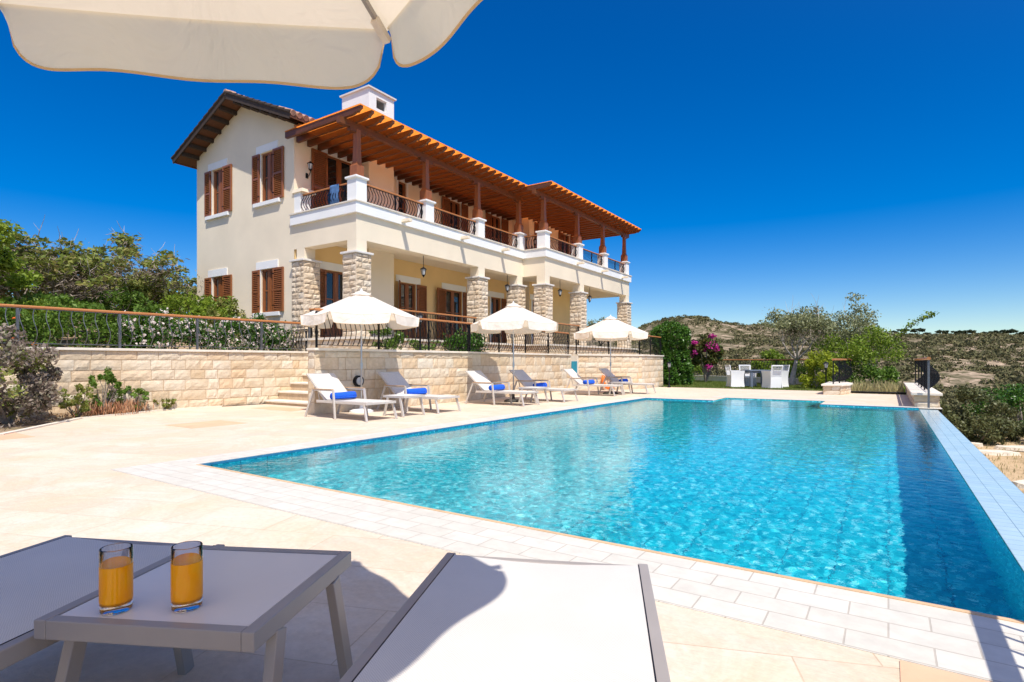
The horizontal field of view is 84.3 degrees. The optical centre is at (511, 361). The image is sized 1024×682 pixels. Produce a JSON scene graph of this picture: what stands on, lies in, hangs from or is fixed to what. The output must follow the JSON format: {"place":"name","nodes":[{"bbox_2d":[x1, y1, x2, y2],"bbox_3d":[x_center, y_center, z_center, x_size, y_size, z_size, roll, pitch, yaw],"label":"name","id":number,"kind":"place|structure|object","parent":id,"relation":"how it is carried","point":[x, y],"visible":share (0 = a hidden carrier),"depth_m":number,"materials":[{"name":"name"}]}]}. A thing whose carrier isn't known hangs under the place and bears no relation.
{"place":"outdoors","nodes":[
{"label":"outdoors","id":0,"kind":"place"},
{"bbox_2d":[0,415,97,432],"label":"planting bed","id":1,"kind":"object","parent":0,"point":[21,426],"visible":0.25,"depth_m":10.20,"materials":[{"name":"soil"}]},
{"bbox_2d":[0,323,63,425],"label":"bush","id":2,"kind":"object","parent":1,"relation":"on","point":[25,365],"visible":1,"depth_m":9.81,"materials":[{"name":"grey plant"}]},
{"bbox_2d":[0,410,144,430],"bbox_3d":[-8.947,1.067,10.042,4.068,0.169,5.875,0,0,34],"label":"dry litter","id":3,"kind":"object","parent":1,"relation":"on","point":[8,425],"visible":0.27,"depth_m":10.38,"materials":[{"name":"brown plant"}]},
{"bbox_2d":[57,383,93,417],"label":"shrub","id":4,"kind":"object","parent":1,"relation":"on","point":[68,403],"visible":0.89,"depth_m":11.04,"materials":[{"name":"green plant"}]},
{"bbox_2d":[88,366,123,414],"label":"shrub","id":5,"kind":"object","parent":1,"relation":"on","point":[108,376],"visible":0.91,"depth_m":11.64,"materials":[{"name":"green plant"}]},
{"bbox_2d":[49,398,162,418],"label":"dry stalks","id":6,"kind":"object","parent":1,"relation":"on","point":[120,409],"visible":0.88,"depth_m":11.67,"materials":[{"name":"plant"}]},
{"bbox_2d":[119,386,149,411],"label":"shrub","id":7,"kind":"object","parent":1,"relation":"on","point":[138,391],"visible":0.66,"depth_m":12.31,"materials":[{"name":"green plant"}]},
{"bbox_2d":[153,398,176,408],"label":"shrub","id":8,"kind":"object","parent":1,"relation":"on","point":[167,401],"visible":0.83,"depth_m":12.84,"materials":[{"name":"green plant"}]},
{"bbox_2d":[26,313,653,354],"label":"garden bank","id":9,"kind":"structure","parent":0,"point":[64,341],"depth_m":16.21,"materials":[{"name":"plant"}]},
{"bbox_2d":[0,219,44,291],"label":"fig tree","id":10,"kind":"object","parent":9,"relation":"on","point":[14,280],"visible":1,"depth_m":12.83,"materials":[{"name":"green plant"}]},
{"bbox_2d":[0,296,74,341],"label":"bush","id":11,"kind":"object","parent":9,"relation":"on","point":[15,300],"visible":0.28,"depth_m":13.11,"materials":[{"name":"green plant"}]},
{"bbox_2d":[0,252,95,306],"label":"bush","id":12,"kind":"object","parent":9,"relation":"on","point":[23,292],"visible":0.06,"depth_m":16.86,"materials":[{"name":"green plant"}]},
{"bbox_2d":[9,291,107,344],"bbox_3d":[-11.906,-1.052,14.631,2.795,1.583,2.606,0,0,34],"label":"bush","id":13,"kind":"object","parent":9,"relation":"on","point":[64,299],"visible":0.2,"depth_m":14.41,"materials":[{"name":"green plant"}]},
{"bbox_2d":[0,216,126,313],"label":"fig tree","id":14,"kind":"object","parent":9,"relation":"on","point":[50,253],"visible":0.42,"depth_m":15.28,"materials":[{"name":"green plant"}]},
{"bbox_2d":[0,296,153,348],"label":"flower hedge","id":15,"kind":"object","parent":9,"relation":"on","point":[30,330],"visible":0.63,"depth_m":12.05,"materials":[{"name":"green plant"}]},
{"bbox_2d":[0,225,202,336],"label":"fig tree","id":16,"kind":"object","parent":9,"relation":"on","point":[126,248],"visible":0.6,"depth_m":16.44,"materials":[{"name":"green plant"}]},
{"bbox_2d":[77,286,168,334],"bbox_3d":[-11.490,-1.308,16.349,2.902,1.672,2.130,0,0,34],"label":"bush","id":17,"kind":"object","parent":9,"relation":"on","point":[126,302],"visible":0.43,"depth_m":16.13,"materials":[{"name":"green plant"}]},
{"bbox_2d":[102,272,194,325],"bbox_3d":[-13.581,-2.045,20.426,4.822,2.577,3.777,0,0,34],"label":"bush","id":18,"kind":"object","parent":9,"relation":"on","point":[148,290],"visible":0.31,"depth_m":19.10,"materials":[{"name":"green plant"}]},
{"bbox_2d":[111,273,196,333],"bbox_3d":[-13.359,-1.813,22.572,6.356,3.207,6.045,0,0,34],"label":"fig tree","id":19,"kind":"object","parent":9,"relation":"on","point":[194,294],"visible":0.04,"depth_m":21.35,"materials":[{"name":"green plant"}]},
{"bbox_2d":[159,292,223,338],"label":"bush","id":20,"kind":"object","parent":9,"relation":"on","point":[198,308],"visible":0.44,"depth_m":17.34,"materials":[{"name":"green plant"}]},
{"bbox_2d":[114,307,296,350],"bbox_3d":[-7.564,-0.741,14.433,1.287,1.141,4.387,0,0,34],"label":"flower hedge","id":21,"kind":"object","parent":9,"relation":"on","point":[157,336],"visible":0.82,"depth_m":14.06,"materials":[{"name":"green plant"}]},
{"bbox_2d":[206,296,247,349],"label":"bush","id":22,"kind":"object","parent":9,"relation":"on","point":[229,309],"visible":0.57,"depth_m":15.81,"materials":[{"name":"green plant"}]},
{"bbox_2d":[239,312,279,348],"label":"bush","id":23,"kind":"object","parent":9,"relation":"on","point":[260,317],"visible":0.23,"depth_m":16.11,"materials":[{"name":"green plant"}]},
{"bbox_2d":[171,84,640,354],"bbox_3d":[-2.392,-4.375,23.933,10.092,8.950,18.066,0,0,34],"label":"villa","id":24,"kind":"object","parent":9,"relation":"on","point":[280,237],"visible":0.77,"depth_m":18.29,"materials":[{"name":"beige paint"}]},
{"bbox_2d":[205,158,229,220],"bbox_3d":[-9.686,-5.685,18.734,1.360,1.870,0.248,0,0,34],"label":"window","id":25,"kind":"structure","parent":24,"relation":"in","point":[218,213],"depth_m":18.83,"materials":[{"name":"brown wood"}]},
{"bbox_2d":[208,268,227,305],"bbox_3d":[-9.701,-2.280,18.766,1.140,1.560,0.155,0,0,34],"label":"window","id":26,"kind":"structure","parent":24,"relation":"in","point":[224,271],"depth_m":18.83,"materials":[{"name":"brown wood"}]},
{"bbox_2d":[253,140,280,208],"bbox_3d":[-7.392,-5.685,17.208,1.330,1.870,0.248,0,0,34],"label":"window","id":27,"kind":"structure","parent":24,"relation":"in","point":[267,199],"depth_m":17.29,"materials":[{"name":"brown wood"}]},
{"bbox_2d":[253,259,280,316],"bbox_3d":[-7.392,-2.220,17.208,1.330,1.680,0.248,0,0,34],"label":"window","id":28,"kind":"structure","parent":24,"relation":"in","point":[266,274],"depth_m":17.26,"materials":[{"name":"brown wood"}]},
{"bbox_2d":[320,261,342,336],"bbox_3d":[-5.538,-1.880,17.795,0.183,2.380,1.340,0,0,34],"label":"french door","id":29,"kind":"structure","parent":24,"relation":"in","point":[334,280],"depth_m":17.72,"materials":[{"name":"brown wood"}]},
{"bbox_2d":[330,184,338,203],"bbox_3d":[-4.880,-4.605,15.541,0.360,0.511,0.064,0,0,37],"label":"hanging towel","id":30,"kind":"object","parent":24,"relation":"hanging from","point":[334,189],"visible":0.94,"depth_m":15.55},
{"bbox_2d":[322,149,351,204],"bbox_3d":[-5.469,-5.380,17.899,0.183,2.520,1.490,0,0,34],"label":"french door","id":31,"kind":"structure","parent":24,"relation":"in","point":[338,169],"depth_m":17.85,"materials":[{"name":"brown wood"}]},
{"bbox_2d":[394,176,411,213],"bbox_3d":[-3.946,-5.380,20.189,0.183,2.520,0.850,0,0,34],"label":"french door","id":32,"kind":"structure","parent":24,"relation":"in","point":[400,187],"depth_m":20.23,"materials":[{"name":"brown wood"}]},
{"bbox_2d":[396,274,420,338],"bbox_3d":[-3.793,-1.880,20.418,0.183,2.380,1.240,0,0,34],"label":"french door","id":33,"kind":"structure","parent":24,"relation":"in","point":[407,290],"depth_m":20.47,"materials":[{"name":"brown wood"}]},
{"bbox_2d":[442,283,465,337],"bbox_3d":[-2.367,-1.880,22.562,0.183,2.380,1.490,0,0,34],"label":"french door","id":34,"kind":"structure","parent":24,"relation":"in","point":[453,298],"depth_m":22.60,"materials":[{"name":"brown wood"}]},
{"bbox_2d":[449,197,461,229],"bbox_3d":[-2.326,-5.380,22.625,0.183,2.520,1.140,0,0,34],"label":"french door","id":35,"kind":"structure","parent":24,"relation":"in","point":[454,207],"depth_m":22.75,"materials":[{"name":"brown wood"}]},
{"bbox_2d":[489,212,501,242],"bbox_3d":[-0.761,-5.380,24.977,0.183,2.520,1.190,0,0,34],"label":"french door","id":36,"kind":"structure","parent":24,"relation":"in","point":[495,221],"depth_m":25.13,"materials":[{"name":"brown wood"}]},
{"bbox_2d":[488,291,503,342],"bbox_3d":[-0.761,-1.880,24.977,0.183,2.380,1.190,0,0,34],"label":"french door","id":37,"kind":"structure","parent":24,"relation":"in","point":[494,302],"depth_m":24.95,"materials":[{"name":"brown wood"}]},
{"bbox_2d":[0,387,976,681],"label":"pool deck","id":38,"kind":"structure","parent":0,"point":[60,479],"depth_m":3.71,"materials":[{"name":"stone"}]},
{"bbox_2d":[0,406,221,434],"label":"bed kerb","id":39,"kind":"structure","parent":38,"relation":"on","point":[35,427],"depth_m":10.83,"materials":[{"name":"stone"}]},
{"bbox_2d":[0,535,224,670],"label":"sun lounger","id":40,"kind":"object","parent":38,"relation":"on","point":[38,580],"visible":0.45,"depth_m":1.89,"materials":[{"name":"fabric"}]},
{"bbox_2d":[0,346,307,419],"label":"stone wall","id":41,"kind":"structure","parent":38,"relation":"on","point":[186,378],"depth_m":13.21,"materials":[{"name":"stone"}]},
{"bbox_2d":[0,304,309,350],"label":"iron fence","id":42,"kind":"object","parent":41,"relation":"on","point":[119,313],"visible":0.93,"depth_m":12.63,"materials":[{"name":"black metal"}]},
{"bbox_2d":[269,329,307,350],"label":"garden gate","id":43,"kind":"structure","parent":41,"relation":"on","point":[299,330],"depth_m":16.01,"materials":[{"name":"black metal"}]},
{"bbox_2d":[34,545,352,681],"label":"side table","id":44,"kind":"object","parent":38,"relation":"on","point":[255,599],"visible":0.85,"depth_m":1.55,"materials":[{"name":"laminate"}]},
{"bbox_2d":[99,543,132,615],"bbox_3d":[-1.056,0.578,1.509,0.076,0.168,0.076,0,0,34],"label":"juice glass","id":45,"kind":"object","parent":44,"relation":"on","point":[115,578],"visible":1,"depth_m":1.48,"materials":[{"name":"orange"}]},
{"bbox_2d":[170,541,202,612],"bbox_3d":[-0.877,0.578,1.526,0.076,0.168,0.076,0,0,34],"label":"juice glass","id":46,"kind":"object","parent":44,"relation":"on","point":[186,579],"visible":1,"depth_m":1.50,"materials":[{"name":"orange"}]},
{"bbox_2d":[0,0,482,89],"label":"parasol","id":47,"kind":"object","parent":38,"relation":"on","point":[330,44],"visible":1,"depth_m":1.85,"materials":[{"name":"fabric"}]},
{"bbox_2d":[265,374,307,406],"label":"garden steps","id":48,"kind":"structure","parent":38,"relation":"on","point":[296,394],"depth_m":14.67,"materials":[{"name":"stone"}]},
{"bbox_2d":[304,373,397,421],"bbox_3d":[-3.197,0.670,11.157,1.875,0.875,0.829,0,0,35],"label":"sun lounger","id":49,"kind":"object","parent":38,"relation":"on","point":[326,384],"visible":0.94,"depth_m":11.28,"materials":[{"name":"white metal"}]},
{"bbox_2d":[330,391,356,399],"bbox_3d":[-3.356,0.671,11.260,0.165,0.149,0.587,0,0,31],"label":"rolled towel","id":50,"kind":"object","parent":49,"relation":"on","point":[347,395],"visible":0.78,"depth_m":11.21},
{"bbox_2d":[300,288,419,412],"bbox_3d":[-3.298,-0.255,12.401,2.244,2.710,2.488,0,0,-45],"label":"parasol","id":51,"kind":"object","parent":38,"relation":"on","point":[361,307],"visible":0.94,"depth_m":11.89,"materials":[{"name":"fabric"}]},
{"bbox_2d":[306,348,473,414],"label":"stone wall","id":52,"kind":"structure","parent":38,"relation":"on","point":[441,372],"depth_m":13.49,"materials":[{"name":"stone"}]},
{"bbox_2d":[383,394,424,416],"bbox_3d":[-2.214,0.893,11.621,0.600,0.426,0.630,0,0,34],"label":"side table","id":53,"kind":"object","parent":38,"relation":"on","point":[407,397],"visible":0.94,"depth_m":11.49,"materials":[{"name":"white plastic"}]},
{"bbox_2d":[174,397,648,464],"bbox_3d":[0.272,1.103,11.901,0.470,0.014,13.820,0,0,34],"label":"coping side","id":54,"kind":"object","parent":38,"relation":"on","point":[220,457],"visible":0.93,"depth_m":8.19,"materials":[{"name":"stone"}]},
{"bbox_2d":[376,372,460,413],"bbox_3d":[-2.127,0.670,12.765,1.875,0.875,0.829,0,0,33],"label":"sun lounger","id":55,"kind":"object","parent":38,"relation":"on","point":[397,382],"visible":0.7,"depth_m":12.91,"materials":[{"name":"white fabric"}]},
{"bbox_2d":[0,406,988,681],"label":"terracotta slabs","id":56,"kind":"structure","parent":38,"relation":"on","point":[912,672],"depth_m":2.02,"materials":[{"name":"stone"}]},
{"bbox_2d":[465,370,539,406],"bbox_3d":[-0.276,0.670,14.716,1.875,0.875,0.828,0,0,33],"label":"sun lounger","id":57,"kind":"object","parent":38,"relation":"on","point":[480,379],"visible":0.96,"depth_m":14.80,"materials":[{"name":"white fabric"}]},
{"bbox_2d":[339,552,670,681],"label":"sun lounger","id":58,"kind":"object","parent":38,"relation":"on","point":[461,618],"visible":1,"depth_m":1.53,"materials":[{"name":"fabric"}]},
{"bbox_2d":[471,301,557,401],"bbox_3d":[0.045,-0.285,15.585,2.488,2.770,2.244,0,0,15],"label":"parasol","id":59,"kind":"object","parent":38,"relation":"on","point":[513,318],"visible":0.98,"depth_m":15.02,"materials":[{"name":"fabric"}]},
{"bbox_2d":[472,352,571,399],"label":"stone wall","id":60,"kind":"structure","parent":38,"relation":"on","point":[494,366],"depth_m":18.53,"materials":[{"name":"stone"}]},
{"bbox_2d":[518,386,548,403],"bbox_3d":[0.580,0.893,15.227,0.600,0.426,0.630,0,0,34],"label":"side table","id":61,"kind":"object","parent":38,"relation":"on","point":[533,388],"visible":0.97,"depth_m":15.10,"materials":[{"name":"white plastic"}]},
{"bbox_2d":[509,370,577,402],"bbox_3d":[0.875,0.670,16.087,1.875,0.875,0.829,0,0,35],"label":"sun lounger","id":62,"kind":"object","parent":38,"relation":"on","point":[523,378],"visible":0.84,"depth_m":16.17,"materials":[{"name":"white fabric"}]},
{"bbox_2d":[201,398,918,464],"bbox_3d":[3.154,1.103,9.738,6.735,0.023,13.350,0,0,34],"label":"edge tile","id":63,"kind":"object","parent":38,"relation":"attached to","point":[270,454],"visible":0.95,"depth_m":8.72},
{"bbox_2d":[110,461,1023,681],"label":"coping","id":64,"kind":"object","parent":38,"relation":"on","point":[979,647],"visible":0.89,"depth_m":2.76,"materials":[{"name":"stone"}]},
{"bbox_2d":[563,369,623,395],"bbox_3d":[2.676,0.670,18.759,1.875,0.875,0.829,0,0,32],"label":"sun lounger","id":65,"kind":"object","parent":38,"relation":"on","point":[575,376],"visible":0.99,"depth_m":18.81,"materials":[{"name":"white fabric"}]},
{"bbox_2d":[196,464,1023,623],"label":"edge trim","id":66,"kind":"structure","parent":38,"relation":"attached to","point":[833,586],"depth_m":3.12,"materials":[{"name":"stone"}]},
{"bbox_2d":[573,315,647,393],"bbox_3d":[3.377,-0.255,19.368,2.244,2.710,2.488,0,0,-20],"label":"parasol","id":67,"kind":"object","parent":38,"relation":"on","point":[610,328],"visible":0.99,"depth_m":18.87,"materials":[{"name":"fabric"}]},
{"bbox_2d":[207,398,1023,572],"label":"pool basin","id":68,"kind":"object","parent":38,"relation":"in","point":[557,412],"visible":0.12,"depth_m":9.32,"materials":[{"name":"tile"}]},
{"bbox_2d":[570,354,663,390],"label":"stone wall","id":69,"kind":"structure","parent":38,"relation":"on","point":[642,368],"depth_m":22.51,"materials":[{"name":"stone"}]},
{"bbox_2d":[314,308,661,354],"bbox_3d":[0.889,-0.708,19.036,1.718,0.836,17.490,0,0,40],"label":"iron fence","id":70,"kind":"object","parent":69,"relation":"on","point":[468,334],"visible":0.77,"depth_m":16.22,"materials":[{"name":"black metal"}]},
{"bbox_2d":[599,368,655,393],"bbox_3d":[4.044,0.670,19.948,1.875,0.875,0.829,0,0,35],"label":"sun lounger","id":71,"kind":"object","parent":38,"relation":"on","point":[606,373],"visible":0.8,"depth_m":20.07,"materials":[{"name":"white fabric"}]},
{"bbox_2d":[649,396,941,408],"bbox_3d":[7.585,1.103,15.990,7.180,0.014,1.970,0,0,34],"label":"coping","id":72,"kind":"object","parent":38,"relation":"on","point":[803,400],"visible":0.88,"depth_m":16.20,"materials":[{"name":"stone"}]},
{"bbox_2d":[821,382,852,394],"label":"wall","id":73,"kind":"structure","parent":38,"relation":"on","point":[837,388],"depth_m":18.91,"materials":[{"name":"stone"}]},
{"bbox_2d":[832,358,852,383],"bbox_3d":[11.709,0.319,20.004,0.276,0.862,2.611,0,0,39],"label":"iron fence","id":74,"kind":"object","parent":73,"relation":"on","point":[841,377],"visible":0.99,"depth_m":19.97,"materials":[{"name":"black metal"}]},
{"bbox_2d":[904,383,942,407],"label":"wall","id":75,"kind":"structure","parent":38,"relation":"on","point":[917,395],"depth_m":13.77,"materials":[{"name":"stone"}]},
{"bbox_2d":[914,357,939,409],"bbox_3d":[12.208,0.510,16.723,0.282,1.260,8.130,0,0,34],"label":"iron fence","id":76,"kind":"object","parent":75,"relation":"on","point":[929,378],"visible":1,"depth_m":15.03,"materials":[{"name":"black metal"}]},
{"bbox_2d":[919,409,1023,571],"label":"infinity edge","id":77,"kind":"object","parent":38,"relation":"attached to","point":[997,493],"visible":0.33,"depth_m":5.18,"materials":[{"name":"tile"}]},
{"bbox_2d":[0,0,1023,334],"label":"sky","id":78,"kind":"structure","parent":0,"point":[767,154],"materials":[{"name":"blue"}]},
{"bbox_2d":[212,399,1023,620],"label":"pool water","id":79,"kind":"structure","parent":0,"point":[879,500],"depth_m":5.19,"materials":[{"name":"liquid"}]},
{"bbox_2d":[660,381,818,390],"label":"lawn","id":80,"kind":"structure","parent":0,"point":[742,388],"depth_m":24.08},
{"bbox_2d":[650,319,695,384],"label":"hedge bush","id":81,"kind":"object","parent":80,"relation":"on","point":[679,358],"visible":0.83,"depth_m":26.22,"materials":[{"name":"green plant"}]},
{"bbox_2d":[688,332,724,381],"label":"bougainvillea","id":82,"kind":"object","parent":80,"relation":"on","point":[714,350],"visible":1,"depth_m":30.01,"materials":[{"name":"green plant"}]},
{"bbox_2d":[725,365,744,386],"bbox_3d":[9.592,0.604,24.388,0.661,0.940,0.580,0,0,0],"label":"wicker chair","id":83,"kind":"object","parent":80,"relation":"on","point":[735,378],"visible":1,"depth_m":24.12,"materials":[{"name":"wicker"}]},
{"bbox_2d":[738,365,756,385],"bbox_3d":[10.553,0.604,25.368,0.580,0.940,0.661,0,0,0],"label":"wicker chair","id":84,"kind":"object","parent":80,"relation":"on","point":[747,379],"visible":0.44,"depth_m":25.07,"materials":[{"name":"wicker"}]},
{"bbox_2d":[741,370,773,387],"bbox_3d":[10.553,0.722,24.387,1.000,0.745,1.000,0,0,0],"label":"garden table","id":85,"kind":"object","parent":80,"relation":"on","point":[751,372],"visible":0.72,"depth_m":23.97,"materials":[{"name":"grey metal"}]},
{"bbox_2d":[670,375,853,386],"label":"wall","id":86,"kind":"structure","parent":80,"relation":"on","point":[713,378],"depth_m":31.39,"materials":[{"name":"stone"}]},
{"bbox_2d":[693,359,850,378],"bbox_3d":[11.411,0.329,30.229,1.936,0.922,14.431,0,0,-29],"label":"iron fence","id":87,"kind":"object","parent":86,"relation":"on","point":[745,360],"visible":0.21,"depth_m":29.11,"materials":[{"name":"black metal"}]},
{"bbox_2d":[761,365,782,387],"bbox_3d":[10.766,0.604,23.379,0.580,0.940,0.661,0,0,-12],"label":"wicker chair","id":88,"kind":"object","parent":80,"relation":"on","point":[769,380],"visible":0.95,"depth_m":23.17,"materials":[{"name":"wicker"}]},
{"bbox_2d":[772,365,789,386],"bbox_3d":[11.533,0.604,24.387,0.661,0.940,0.580,0,0,0],"label":"wicker chair","id":89,"kind":"object","parent":80,"relation":"on","point":[785,377],"visible":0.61,"depth_m":24.12,"materials":[{"name":"wicker"}]},
{"bbox_2d":[757,297,835,384],"bbox_3d":[13.118,-0.982,25.958,3.408,4.418,4.168,0,0,34],"label":"olive tree","id":90,"kind":"object","parent":80,"relation":"on","point":[797,324],"visible":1,"depth_m":25.92,"materials":[{"name":"green plant"}]},
{"bbox_2d":[798,349,837,388],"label":"bush","id":91,"kind":"object","parent":80,"relation":"on","point":[812,362],"visible":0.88,"depth_m":22.85,"materials":[{"name":"green plant"}]},
{"bbox_2d":[795,325,910,381],"bbox_3d":[14.803,0.377,24.663,5.008,4.268,3.883,0,0,34],"label":"wild shrub","id":92,"kind":"object","parent":80,"relation":"on","point":[862,346],"visible":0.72,"depth_m":23.90,"materials":[{"name":"green plant"}]},
{"bbox_2d":[876,311,939,365],"bbox_3d":[16.534,-0.813,23.839,2.380,2.650,0.451,0,0,34],"label":"arching shoot","id":93,"kind":"object","parent":92,"relation":"attached to","point":[923,317],"visible":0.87,"depth_m":23.67,"materials":[{"name":"green plant"}]},
{"bbox_2d":[587,318,1023,405],"bbox_3d":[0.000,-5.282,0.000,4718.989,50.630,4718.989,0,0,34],"label":"hillside","id":94,"kind":"structure","parent":0,"point":[961,377],"depth_m":185.05,"materials":[{"name":"plant"}]},
{"bbox_2d":[751,348,800,376],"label":"bush","id":95,"kind":"object","parent":94,"relation":"on","point":[770,354],"visible":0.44,"depth_m":30.74,"materials":[{"name":"green plant"}]},
{"bbox_2d":[614,314,1023,429],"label":"hillside scrub","id":96,"kind":"object","parent":94,"relation":"on","point":[960,341],"visible":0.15,"depth_m":172.55,"materials":[{"name":"green plant"}]},
{"bbox_2d":[788,292,892,377],"bbox_3d":[15.596,-0.369,27.067,3.548,5.758,5.322,0,0,-18],"label":"wild shrub","id":97,"kind":"object","parent":94,"relation":"on","point":[857,322],"visible":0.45,"depth_m":26.18,"materials":[{"name":"green plant"}]},
{"bbox_2d":[841,361,906,394],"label":"bush","id":98,"kind":"object","parent":94,"relation":"on","point":[883,374],"visible":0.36,"depth_m":22.88,"materials":[{"name":"green plant"}]},
{"bbox_2d":[850,378,904,394],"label":"dry grass","id":99,"kind":"structure","parent":94,"relation":"on","point":[890,386],"depth_m":20.42,"materials":[{"name":"plant"}]},
{"bbox_2d":[976,434,1023,492],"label":"dry ground","id":100,"kind":"structure","parent":0,"point":[1019,463],"depth_m":13.30,"materials":[{"name":"brown soil"}]},
{"bbox_2d":[940,385,1018,444],"bbox_3d":[13.502,1.628,16.581,1.994,1.887,1.722,0,0,34],"label":"slope bush","id":101,"kind":"object","parent":100,"relation":"on","point":[998,428],"visible":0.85,"depth_m":16.29,"materials":[{"name":"green plant"}]},
{"bbox_2d":[962,383,1023,433],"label":"slope bush","id":102,"kind":"object","parent":100,"relation":"on","point":[1013,396],"visible":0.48,"depth_m":18.48,"materials":[{"name":"green plant"}]},
{"bbox_2d":[973,418,1023,441],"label":"slope bush","id":103,"kind":"object","parent":100,"relation":"on","point":[1013,435],"visible":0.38,"depth_m":16.78,"materials":[{"name":"green plant"}]},
{"bbox_2d":[974,434,1023,487],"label":"dry tufts","id":104,"kind":"object","parent":100,"relation":"on","point":[1007,456],"visible":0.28,"depth_m":13.96,"materials":[{"name":"beige plant"}]},
{"bbox_2d":[978,449,1020,455],"bbox_3d":[12.309,2.315,14.503,1.140,0.110,0.529,0,0,14],"label":"flat rock","id":105,"kind":"object","parent":100,"relation":"on","point":[1001,452],"visible":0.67,"depth_m":14.29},
{"bbox_2d":[993,445,1023,450],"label":"flat rock","id":106,"kind":"object","parent":100,"relation":"on","point":[1013,447],"visible":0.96,"depth_m":15.19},
{"label":"terrace soil","id":107,"kind":"structure","parent":0,"visible":0},
{"bbox_2d":[368,327,409,349],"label":"bush","id":108,"kind":"object","parent":107,"relation":"on","point":[387,333],"visible":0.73,"depth_m":14.43,"materials":[{"name":"green plant"}]},
{"bbox_2d":[409,339,439,349],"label":"bush","id":109,"kind":"object","parent":107,"relation":"on","point":[422,346],"visible":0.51,"depth_m":15.49,"materials":[{"name":"green plant"}]},
{"bbox_2d":[440,328,488,351],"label":"bush","id":110,"kind":"object","parent":107,"relation":"on","point":[463,338],"visible":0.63,"depth_m":16.93,"materials":[{"name":"green plant"}]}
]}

